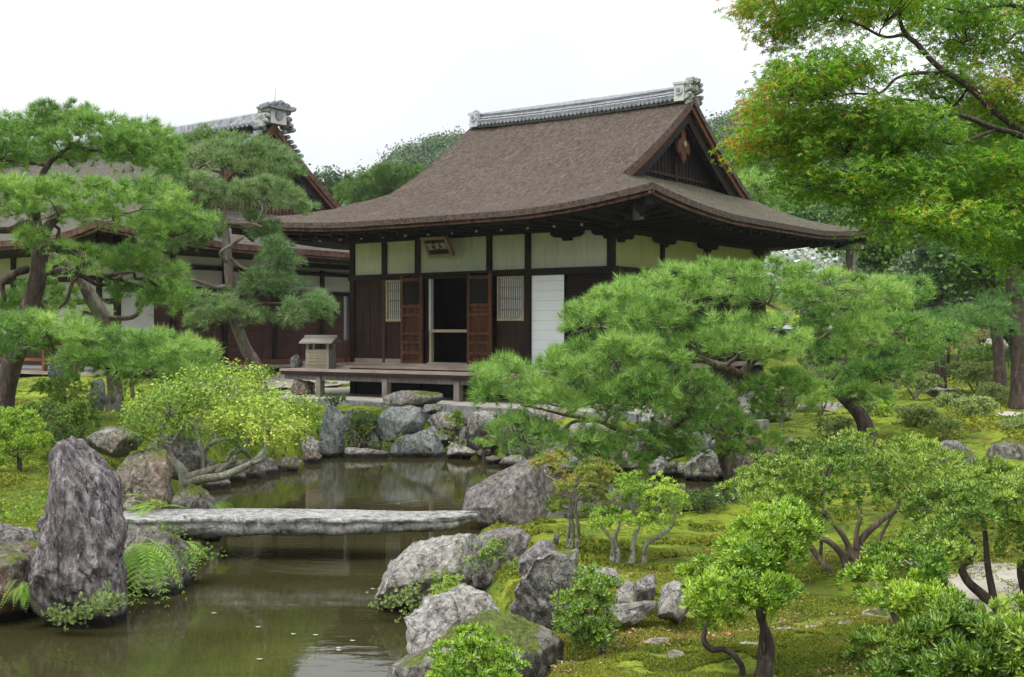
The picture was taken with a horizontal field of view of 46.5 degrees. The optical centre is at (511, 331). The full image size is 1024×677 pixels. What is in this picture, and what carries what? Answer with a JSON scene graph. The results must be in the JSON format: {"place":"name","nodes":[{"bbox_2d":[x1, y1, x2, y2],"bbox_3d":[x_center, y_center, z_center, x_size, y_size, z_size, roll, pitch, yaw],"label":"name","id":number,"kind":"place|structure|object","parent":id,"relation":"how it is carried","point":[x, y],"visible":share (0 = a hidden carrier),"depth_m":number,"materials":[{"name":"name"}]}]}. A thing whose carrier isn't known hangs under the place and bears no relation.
{"place":"outdoors","nodes":[
{"label":"outdoors","id":0,"kind":"place"},
{"bbox_2d":[141,367,349,390],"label":"courtyard","id":1,"kind":"structure","parent":0,"point":[281,383],"depth_m":31.21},
{"bbox_2d":[0,447,751,676],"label":"pond water","id":2,"kind":"structure","parent":0,"point":[278,589],"depth_m":9.71,"materials":[{"name":"liquid"}]},
{"bbox_2d":[27,435,128,627],"bbox_3d":[-3.262,1.581,9.023,0.715,1.588,0.731,0,0,0],"label":"rock","id":3,"kind":"object","parent":2,"relation":"in","point":[82,525],"visible":0.88,"depth_m":8.79,"materials":[{"name":"stone"}]},
{"bbox_2d":[40,590,133,631],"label":"creeping plant","id":4,"kind":"object","parent":3,"relation":"attached to","point":[98,606],"visible":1,"depth_m":8.60,"materials":[{"name":"green plant"}]},
{"bbox_2d":[170,484,218,537],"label":"rock","id":5,"kind":"object","parent":2,"relation":"on","point":[192,496],"visible":0.41,"depth_m":12.74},
{"bbox_2d":[259,457,278,475],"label":"bank stone","id":6,"kind":"object","parent":2,"relation":"in","point":[268,465],"visible":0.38,"depth_m":18.26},
{"bbox_2d":[320,405,346,457],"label":"rock","id":7,"kind":"object","parent":2,"relation":"in","point":[333,432],"visible":0.92,"depth_m":20.76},
{"bbox_2d":[344,447,389,457],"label":"rock","id":8,"kind":"object","parent":2,"relation":"in","point":[351,452],"visible":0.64,"depth_m":20.71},
{"bbox_2d":[338,426,466,451],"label":"creeping plant","id":9,"kind":"object","parent":8,"relation":"on","point":[399,439],"visible":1,"depth_m":20.92,"materials":[{"name":"green plant"}]},
{"bbox_2d":[389,429,446,457],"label":"rock","id":10,"kind":"object","parent":2,"relation":"in","point":[426,443],"visible":0.87,"depth_m":20.77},
{"bbox_2d":[447,443,475,458],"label":"rock","id":11,"kind":"object","parent":2,"relation":"on","point":[459,452],"visible":0.96,"depth_m":20.50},
{"bbox_2d":[684,449,722,481],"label":"rock","id":12,"kind":"object","parent":2,"relation":"in","point":[710,470],"visible":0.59,"depth_m":17.49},
{"bbox_2d":[366,565,452,622],"bbox_3d":[-0.769,1.995,8.928,0.689,0.478,0.282,0,0,15],"label":"creeping plant","id":13,"kind":"object","parent":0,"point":[435,576],"visible":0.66,"depth_m":8.95,"materials":[{"name":"green plant"}]},
{"bbox_2d":[0,327,1023,676],"bbox_3d":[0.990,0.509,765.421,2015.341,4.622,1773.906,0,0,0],"label":"ground","id":14,"kind":"structure","parent":0,"point":[978,443],"depth_m":13.54,"materials":[{"name":"plant"}]},
{"bbox_2d":[0,540,37,621],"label":"rock","id":15,"kind":"object","parent":14,"relation":"on","point":[15,561],"visible":0.43,"depth_m":9.05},
{"bbox_2d":[0,579,37,613],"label":"fern","id":16,"kind":"object","parent":15,"relation":"on","point":[22,591],"visible":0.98,"depth_m":8.78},
{"bbox_2d":[0,522,38,546],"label":"rock","id":17,"kind":"object","parent":14,"relation":"on","point":[11,534],"visible":0.53,"depth_m":9.44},
{"bbox_2d":[0,486,46,523],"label":"creeping plant","id":18,"kind":"object","parent":14,"relation":"on","point":[13,515],"visible":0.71,"depth_m":10.47,"materials":[{"name":"green plant"}]},
{"bbox_2d":[0,406,55,471],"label":"round bush","id":19,"kind":"object","parent":14,"relation":"on","point":[16,434],"visible":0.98,"depth_m":12.59,"materials":[{"name":"green plant"}]},
{"bbox_2d":[13,396,106,458],"bbox_3d":[-5.296,1.176,13.769,0.946,0.848,1.359,0,0,0],"label":"round bush","id":20,"kind":"object","parent":14,"relation":"on","point":[63,413],"visible":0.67,"depth_m":13.94,"materials":[{"name":"green plant"}]},
{"bbox_2d":[28,373,99,437],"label":"round bush","id":21,"kind":"object","parent":14,"relation":"on","point":[49,385],"visible":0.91,"depth_m":15.43,"materials":[{"name":"green plant"}]},
{"bbox_2d":[89,379,106,409],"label":"rock","id":22,"kind":"object","parent":14,"relation":"on","point":[100,403],"visible":0.77,"depth_m":16.51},
{"bbox_2d":[0,96,228,421],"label":"pine tree","id":23,"kind":"object","parent":14,"relation":"on","point":[26,330],"visible":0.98,"depth_m":16.07,"materials":[{"name":"green plant"}]},
{"bbox_2d":[85,426,143,457],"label":"rock","id":24,"kind":"object","parent":14,"relation":"on","point":[111,441],"visible":0.91,"depth_m":13.42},
{"bbox_2d":[46,252,226,413],"bbox_3d":[-5.475,0.150,18.214,3.135,2.687,1.960,0,0,19],"label":"pine tree","id":25,"kind":"object","parent":14,"relation":"on","point":[95,306],"visible":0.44,"depth_m":17.96,"materials":[{"name":"green plant"}]},
{"bbox_2d":[116,450,174,509],"bbox_3d":[-3.774,1.673,12.218,0.587,0.882,0.640,0,0,0],"label":"rock","id":26,"kind":"object","parent":14,"relation":"on","point":[147,474],"visible":0.67,"depth_m":12.10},
{"bbox_2d":[124,526,196,599],"bbox_3d":[-3.049,2.095,10.236,0.616,0.915,0.919,0,0,0],"label":"rock","id":27,"kind":"object","parent":14,"relation":"on","point":[135,535],"visible":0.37,"depth_m":9.99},
{"bbox_2d":[123,537,186,614],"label":"fern","id":28,"kind":"object","parent":27,"relation":"on","point":[140,558],"visible":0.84,"depth_m":9.33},
{"bbox_2d":[0,88,349,378],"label":"hall","id":29,"kind":"structure","parent":14,"relation":"on","point":[275,345],"depth_m":33.55,"materials":[{"name":"brown wood"}]},
{"bbox_2d":[121,292,153,349],"bbox_3d":[-9.626,-0.200,30.644,0.030,1.600,1.000,0,0,36],"label":"white door","id":30,"kind":"structure","parent":29,"relation":"in","point":[128,308],"depth_m":30.56,"materials":[{"name":"paint"}]},
{"bbox_2d":[158,516,227,569],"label":"creeping plant","id":31,"kind":"object","parent":14,"relation":"on","point":[193,554],"visible":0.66,"depth_m":10.56,"materials":[{"name":"green plant"}]},
{"bbox_2d":[111,357,326,489],"bbox_3d":[-3.210,1.435,13.544,2.238,2.277,2.576,0,0,0],"label":"yellow green shrub","id":32,"kind":"object","parent":14,"relation":"on","point":[253,401],"visible":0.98,"depth_m":13.05,"materials":[{"name":"green plant"}]},
{"bbox_2d":[128,120,341,412],"bbox_3d":[-4.815,-1.100,20.988,3.949,5.210,2.948,0,0,0],"label":"pine tree","id":33,"kind":"object","parent":14,"relation":"on","point":[232,154],"visible":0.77,"depth_m":20.66,"materials":[{"name":"green plant"}]},
{"bbox_2d":[221,459,268,478],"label":"rock","id":34,"kind":"object","parent":14,"relation":"on","point":[256,471],"visible":0.33,"depth_m":17.83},
{"bbox_2d":[276,456,301,471],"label":"bank stone","id":35,"kind":"object","parent":14,"relation":"on","point":[290,463],"visible":0.66,"depth_m":18.82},
{"bbox_2d":[123,508,477,536],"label":"stone bridge","id":36,"kind":"structure","parent":14,"relation":"on","point":[237,522],"depth_m":11.42,"materials":[{"name":"stone"}]},
{"bbox_2d":[302,449,321,463],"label":"bank stone","id":37,"kind":"object","parent":14,"relation":"on","point":[310,456],"visible":0.48,"depth_m":19.82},
{"bbox_2d":[308,163,348,204],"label":"background tree","id":38,"kind":"object","parent":14,"relation":"on","point":[329,182],"visible":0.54,"depth_m":59.16,"materials":[{"name":"green plant"}]},
{"bbox_2d":[347,410,377,447],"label":"round bush","id":39,"kind":"object","parent":14,"relation":"on","point":[356,415],"visible":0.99,"depth_m":21.14,"materials":[{"name":"green plant"}]},
{"bbox_2d":[331,162,428,205],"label":"pine tree","id":40,"kind":"object","parent":14,"relation":"on","point":[387,183],"visible":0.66,"depth_m":54.20,"materials":[{"name":"green plant"}]},
{"bbox_2d":[374,533,482,611],"bbox_3d":[-0.634,2.042,9.534,0.906,0.868,0.745,0,0,0],"label":"rock","id":41,"kind":"object","parent":14,"relation":"on","point":[415,560],"visible":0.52,"depth_m":9.32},
{"bbox_2d":[428,572,464,595],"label":"azalea bush","id":42,"kind":"object","parent":14,"relation":"on","point":[444,585],"visible":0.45,"depth_m":8.17,"materials":[{"name":"green plant"}]},
{"bbox_2d":[427,411,466,433],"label":"rock","id":43,"kind":"object","parent":14,"relation":"on","point":[439,420],"visible":0.66,"depth_m":21.36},
{"bbox_2d":[403,583,498,653],"bbox_3d":[-0.374,1.997,7.893,0.697,0.602,0.548,0,0,0],"label":"rock","id":44,"kind":"object","parent":14,"relation":"on","point":[429,620],"visible":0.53,"depth_m":7.83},
{"bbox_2d":[449,409,464,444],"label":"leafy plant","id":45,"kind":"object","parent":14,"relation":"on","point":[457,413],"visible":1,"depth_m":20.97,"materials":[{"name":"green plant"}]},
{"bbox_2d":[387,610,564,676],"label":"rock","id":46,"kind":"object","parent":14,"relation":"on","point":[542,646],"visible":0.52,"depth_m":6.44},
{"bbox_2d":[424,622,531,676],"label":"azalea bush","id":47,"kind":"object","parent":14,"relation":"on","point":[488,649],"visible":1,"depth_m":5.63,"materials":[{"name":"green plant"}]},
{"bbox_2d":[465,410,499,450],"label":"rock","id":48,"kind":"object","parent":14,"relation":"on","point":[475,425],"visible":0.69,"depth_m":20.98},
{"bbox_2d":[459,535,523,573],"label":"creeping plant","id":49,"kind":"object","parent":14,"relation":"on","point":[483,553],"visible":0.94,"depth_m":9.10,"materials":[{"name":"green plant"}]},
{"bbox_2d":[470,526,530,589],"bbox_3d":[-0.160,1.847,9.740,0.626,0.519,0.743,0,0,0],"label":"rock","id":50,"kind":"object","parent":14,"relation":"on","point":[482,579],"visible":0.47,"depth_m":9.41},
{"bbox_2d":[462,458,554,528],"bbox_3d":[-0.037,1.855,13.229,1.039,0.898,0.745,0,0,0],"label":"rock","id":51,"kind":"object","parent":14,"relation":"on","point":[520,493],"visible":0.7,"depth_m":13.06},
{"bbox_2d":[0,450,1022,676],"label":"moss sprigs","id":52,"kind":"object","parent":14,"relation":"on","point":[793,653],"visible":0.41,"depth_m":6.87,"materials":[{"name":"plant"}]},
{"bbox_2d":[146,433,201,480],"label":"rock","id":53,"kind":"object","parent":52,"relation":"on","point":[187,454],"visible":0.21,"depth_m":13.57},
{"bbox_2d":[0,378,1023,570],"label":"moss cushions","id":54,"kind":"object","parent":14,"relation":"on","point":[602,559],"visible":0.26,"depth_m":12.12,"materials":[{"name":"plant"}]},
{"bbox_2d":[197,386,837,438],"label":"stone platform","id":55,"kind":"structure","parent":14,"relation":"on","point":[447,403],"depth_m":23.57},
{"bbox_2d":[290,379,314,394],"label":"rock","id":56,"kind":"object","parent":55,"relation":"on","point":[301,387],"visible":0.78,"depth_m":26.81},
{"bbox_2d":[375,407,424,442],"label":"rock","id":57,"kind":"object","parent":55,"relation":"on","point":[393,422],"visible":0.77,"depth_m":21.15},
{"bbox_2d":[383,390,443,405],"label":"step stone","id":58,"kind":"object","parent":55,"relation":"on","point":[407,397],"visible":0.91,"depth_m":22.72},
{"bbox_2d":[227,76,873,403],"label":"temple hall","id":59,"kind":"structure","parent":55,"relation":"on","point":[487,232],"depth_m":25.63,"materials":[{"name":"brown wood"}]},
{"bbox_2d":[299,335,341,368],"bbox_3d":[-4.348,0.462,27.076,0.792,0.764,0.594,0,0,14],"label":"lantern","id":60,"kind":"object","parent":59,"relation":"on","point":[320,358],"visible":1,"depth_m":26.94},
{"bbox_2d":[386,280,399,321],"bbox_3d":[-2.599,-0.680,26.584,0.530,0.920,0.057,0,0,36],"label":"window","id":61,"kind":"structure","parent":59,"relation":"in","point":[392,286],"depth_m":26.62,"materials":[{"name":"white paper"}]},
{"bbox_2d":[400,275,422,363],"bbox_3d":[-2.194,-0.260,26.133,0.620,1.920,0.050,0,0,36],"label":"door","id":62,"kind":"structure","parent":59,"relation":"in","point":[411,289],"depth_m":26.14,"materials":[{"name":"orange wood"}]},
{"bbox_2d":[467,273,491,364],"bbox_3d":[-0.681,-0.260,25.030,0.640,1.920,0.050,0,0,36],"label":"door","id":63,"kind":"structure","parent":59,"relation":"in","point":[479,288],"depth_m":25.03,"materials":[{"name":"orange wood"}]},
{"bbox_2d":[497,276,524,320],"bbox_3d":[-0.022,-0.680,24.708,0.680,0.920,0.057,0,0,36],"label":"window","id":64,"kind":"structure","parent":59,"relation":"in","point":[510,289],"depth_m":24.70,"materials":[{"name":"white paper"}]},
{"bbox_2d":[498,413,538,459],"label":"rock","id":65,"kind":"object","parent":14,"relation":"on","point":[528,452],"visible":0.19,"depth_m":19.70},
{"bbox_2d":[518,540,554,576],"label":"rock","id":66,"kind":"object","parent":14,"relation":"on","point":[536,550],"visible":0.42,"depth_m":8.26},
{"bbox_2d":[509,549,578,632],"bbox_3d":[0.197,1.639,7.388,0.429,0.621,0.443,0,0,0],"label":"rock","id":67,"kind":"object","parent":14,"relation":"on","point":[543,578],"visible":0.73,"depth_m":7.21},
{"bbox_2d":[528,404,584,421],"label":"rock","id":68,"kind":"object","parent":14,"relation":"on","point":[556,417],"visible":0.26,"depth_m":20.29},
{"bbox_2d":[528,446,622,549],"bbox_3d":[0.547,1.496,10.332,0.830,0.974,0.924,0,0,0],"label":"azalea bush","id":69,"kind":"object","parent":14,"relation":"on","point":[587,472],"visible":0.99,"depth_m":10.21,"materials":[{"name":"green plant"}]},
{"bbox_2d":[549,561,621,654],"bbox_3d":[0.417,1.620,6.699,0.410,0.600,0.670,0,0,0],"label":"azalea bush","id":70,"kind":"object","parent":14,"relation":"on","point":[597,633],"visible":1,"depth_m":6.54,"materials":[{"name":"green plant"}]},
{"bbox_2d":[614,579,636,603],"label":"rock","id":71,"kind":"object","parent":14,"relation":"on","point":[625,592],"visible":0.54,"depth_m":7.90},
{"bbox_2d":[608,600,656,624],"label":"rock","id":72,"kind":"object","parent":14,"relation":"on","point":[630,613],"visible":0.94,"depth_m":7.45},
{"bbox_2d":[578,470,692,562],"bbox_3d":[1.028,1.597,9.997,0.942,0.859,0.900,0,0,0],"label":"azalea bush","id":73,"kind":"object","parent":14,"relation":"on","point":[639,517],"visible":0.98,"depth_m":9.96,"materials":[{"name":"green plant"}]},
{"bbox_2d":[634,574,655,600],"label":"rock","id":74,"kind":"object","parent":14,"relation":"on","point":[644,588],"visible":0.83,"depth_m":7.83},
{"bbox_2d":[648,456,679,477],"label":"rock","id":75,"kind":"object","parent":14,"relation":"on","point":[672,469],"visible":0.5,"depth_m":17.88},
{"bbox_2d":[657,580,688,623],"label":"rock","id":76,"kind":"object","parent":14,"relation":"on","point":[670,598],"visible":0.66,"depth_m":7.48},
{"bbox_2d":[463,249,920,502],"bbox_3d":[2.222,0.684,14.944,5.623,3.444,3.762,0,0,0],"label":"pine tree","id":77,"kind":"object","parent":14,"relation":"on","point":[655,304],"visible":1,"depth_m":14.03,"materials":[{"name":"green plant"}]},
{"bbox_2d":[683,486,729,513],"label":"leafy plant","id":78,"kind":"object","parent":14,"relation":"on","point":[702,506],"visible":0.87,"depth_m":13.38,"materials":[{"name":"green plant"}]},
{"bbox_2d":[674,493,827,676],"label":"azalea bush","id":79,"kind":"object","parent":14,"relation":"on","point":[740,565],"visible":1,"depth_m":5.73,"materials":[{"name":"green plant"}]},
{"bbox_2d":[735,436,776,479],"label":"rock","id":80,"kind":"object","parent":14,"relation":"on","point":[743,461],"visible":0.24,"depth_m":16.42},
{"bbox_2d":[735,165,819,329],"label":"tree","id":81,"kind":"object","parent":14,"relation":"on","point":[754,183],"visible":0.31,"depth_m":39.05,"materials":[{"name":"green plant"}]},
{"bbox_2d":[776,201,837,370],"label":"background tree","id":82,"kind":"object","parent":14,"relation":"on","point":[812,215],"visible":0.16,"depth_m":36.11,"materials":[{"name":"green plant"}]},
{"bbox_2d":[764,247,882,374],"bbox_3d":[8.662,-0.655,33.900,4.038,4.122,3.687,0,0,0],"label":"background tree","id":83,"kind":"object","parent":14,"relation":"on","point":[804,254],"visible":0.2,"depth_m":33.14,"materials":[{"name":"green plant"}]},
{"bbox_2d":[813,415,854,436],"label":"clipped shrub","id":84,"kind":"object","parent":14,"relation":"on","point":[835,425],"visible":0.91,"depth_m":17.29,"materials":[{"name":"green plant"}]},
{"bbox_2d":[713,427,972,573],"bbox_3d":[2.493,1.353,9.091,1.830,1.198,1.771,0,0,0],"label":"azalea bush","id":85,"kind":"object","parent":14,"relation":"on","point":[877,470],"visible":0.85,"depth_m":8.77,"materials":[{"name":"green plant"}]},
{"bbox_2d":[803,337,900,368],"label":"garden bush","id":86,"kind":"object","parent":14,"relation":"on","point":[830,361],"visible":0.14,"depth_m":30.38,"materials":[{"name":"green plant"}]},
{"bbox_2d":[707,0,1023,288],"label":"maple tree","id":87,"kind":"object","parent":14,"relation":"on","point":[803,84],"visible":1,"depth_m":10.04,"materials":[{"name":"green plant"}]},
{"bbox_2d":[818,183,929,371],"bbox_3d":[10.453,-1.372,34.075,3.196,5.569,4.193,0,0,17],"label":"background tree","id":88,"kind":"object","parent":14,"relation":"on","point":[875,255],"visible":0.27,"depth_m":32.94,"materials":[{"name":"green plant"}]},
{"bbox_2d":[841,622,930,676],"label":"azalea bush","id":89,"kind":"object","parent":14,"relation":"on","point":[869,635],"visible":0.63,"depth_m":5.83,"materials":[{"name":"green plant"}]},
{"bbox_2d":[797,272,980,441],"bbox_3d":[5.375,0.359,17.329,2.527,2.648,2.001,0,0,-12],"label":"pine tree","id":90,"kind":"object","parent":14,"relation":"on","point":[868,374],"visible":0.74,"depth_m":16.89,"materials":[{"name":"green plant"}]},
{"bbox_2d":[835,537,968,624],"bbox_3d":[2.162,1.503,6.557,0.702,0.625,1.213,0,0,0],"label":"azalea bush","id":91,"kind":"object","parent":14,"relation":"on","point":[915,588],"visible":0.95,"depth_m":6.49,"materials":[{"name":"green plant"}]},
{"bbox_2d":[887,371,945,399],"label":"clipped shrub","id":92,"kind":"object","parent":14,"relation":"on","point":[924,381],"visible":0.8,"depth_m":23.22,"materials":[{"name":"green plant"}]},
{"bbox_2d":[894,403,941,426],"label":"clipped shrub","id":93,"kind":"object","parent":14,"relation":"on","point":[921,414],"visible":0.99,"depth_m":18.39,"materials":[{"name":"green plant"}]},
{"bbox_2d":[841,142,994,359],"bbox_3d":[12.896,-2.497,37.838,6.033,7.727,4.390,0,0,-29],"label":"background tree","id":94,"kind":"object","parent":14,"relation":"on","point":[914,156],"visible":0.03,"depth_m":36.96,"materials":[{"name":"green plant"}]},
{"bbox_2d":[845,266,998,360],"bbox_3d":[12.611,-0.420,35.602,5.518,3.429,3.990,0,0,0],"label":"background tree","id":95,"kind":"object","parent":14,"relation":"on","point":[948,299],"visible":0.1,"depth_m":34.64,"materials":[{"name":"green plant"}]},
{"bbox_2d":[888,233,968,388],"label":"background tree","id":96,"kind":"object","parent":14,"relation":"on","point":[921,253],"visible":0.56,"depth_m":24.52,"materials":[{"name":"green plant"}]},
{"bbox_2d":[928,416,963,440],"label":"clipped shrub","id":97,"kind":"object","parent":14,"relation":"on","point":[941,421],"visible":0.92,"depth_m":17.42,"materials":[{"name":"green plant"}]},
{"bbox_2d":[932,390,966,406],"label":"clipped shrub","id":98,"kind":"object","parent":14,"relation":"on","point":[945,397],"visible":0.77,"depth_m":21.37,"materials":[{"name":"green plant"}]},
{"bbox_2d":[889,590,1023,676],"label":"azalea bush","id":99,"kind":"object","parent":14,"relation":"on","point":[976,640],"visible":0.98,"depth_m":5.35,"materials":[{"name":"green plant"}]},
{"bbox_2d":[893,464,1023,612],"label":"azalea bush","id":100,"kind":"object","parent":14,"relation":"on","point":[1008,485],"visible":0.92,"depth_m":7.43,"materials":[{"name":"green plant"}]},
{"bbox_2d":[906,137,1023,408],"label":"pine tree","id":101,"kind":"object","parent":14,"relation":"on","point":[1012,302],"visible":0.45,"depth_m":21.85,"materials":[{"name":"green plant"}]},
{"bbox_2d":[928,168,1023,395],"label":"background tree","id":102,"kind":"object","parent":14,"relation":"on","point":[966,269],"visible":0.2,"depth_m":23.91,"materials":[{"name":"green plant"}]},
{"bbox_2d":[948,394,1003,416],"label":"clipped shrub","id":103,"kind":"object","parent":14,"relation":"on","point":[984,405],"visible":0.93,"depth_m":19.30,"materials":[{"name":"green plant"}]},
{"bbox_2d":[946,360,1010,391],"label":"clipped shrub","id":104,"kind":"object","parent":14,"relation":"on","point":[967,371],"visible":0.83,"depth_m":24.59,"materials":[{"name":"green plant"}]},
{"bbox_2d":[940,562,1019,613],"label":"sand path","id":105,"kind":"structure","parent":14,"relation":"on","point":[1004,575],"depth_m":8.45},
{"bbox_2d":[958,340,1009,380],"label":"garden bush","id":106,"kind":"object","parent":14,"relation":"on","point":[975,354],"visible":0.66,"depth_m":27.82,"materials":[{"name":"green plant"}]},
{"bbox_2d":[973,381,1009,398],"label":"clipped shrub","id":107,"kind":"object","parent":14,"relation":"on","point":[990,389],"visible":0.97,"depth_m":22.84,"materials":[{"name":"green plant"}]},
{"bbox_2d":[969,455,1018,473],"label":"clipped shrub","id":108,"kind":"object","parent":14,"relation":"on","point":[999,463],"visible":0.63,"depth_m":14.49,"materials":[{"name":"green plant"}]},
{"bbox_2d":[986,438,1023,459],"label":"rock","id":109,"kind":"object","parent":14,"relation":"on","point":[1012,448],"visible":0.47,"depth_m":15.84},
{"bbox_2d":[995,412,1023,429],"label":"clipped shrub","id":110,"kind":"object","parent":14,"relation":"on","point":[1016,421],"visible":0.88,"depth_m":17.84,"materials":[{"name":"green plant"}]},
{"bbox_2d":[0,0,1023,328],"label":"sky","id":111,"kind":"structure","parent":0,"point":[361,77],"materials":[{"name":"white"}]},
{"bbox_2d":[550,532,1021,676],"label":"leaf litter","id":112,"kind":"object","parent":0,"point":[649,637],"visible":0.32,"depth_m":7.17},
{"bbox_2d":[764,264,940,324],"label":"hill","id":113,"kind":"structure","parent":0,"point":[779,306],"depth_m":70.27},
{"bbox_2d":[318,94,1023,303],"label":"hill forest","id":114,"kind":"object","parent":113,"relation":"on","point":[429,149],"visible":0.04,"depth_m":109.59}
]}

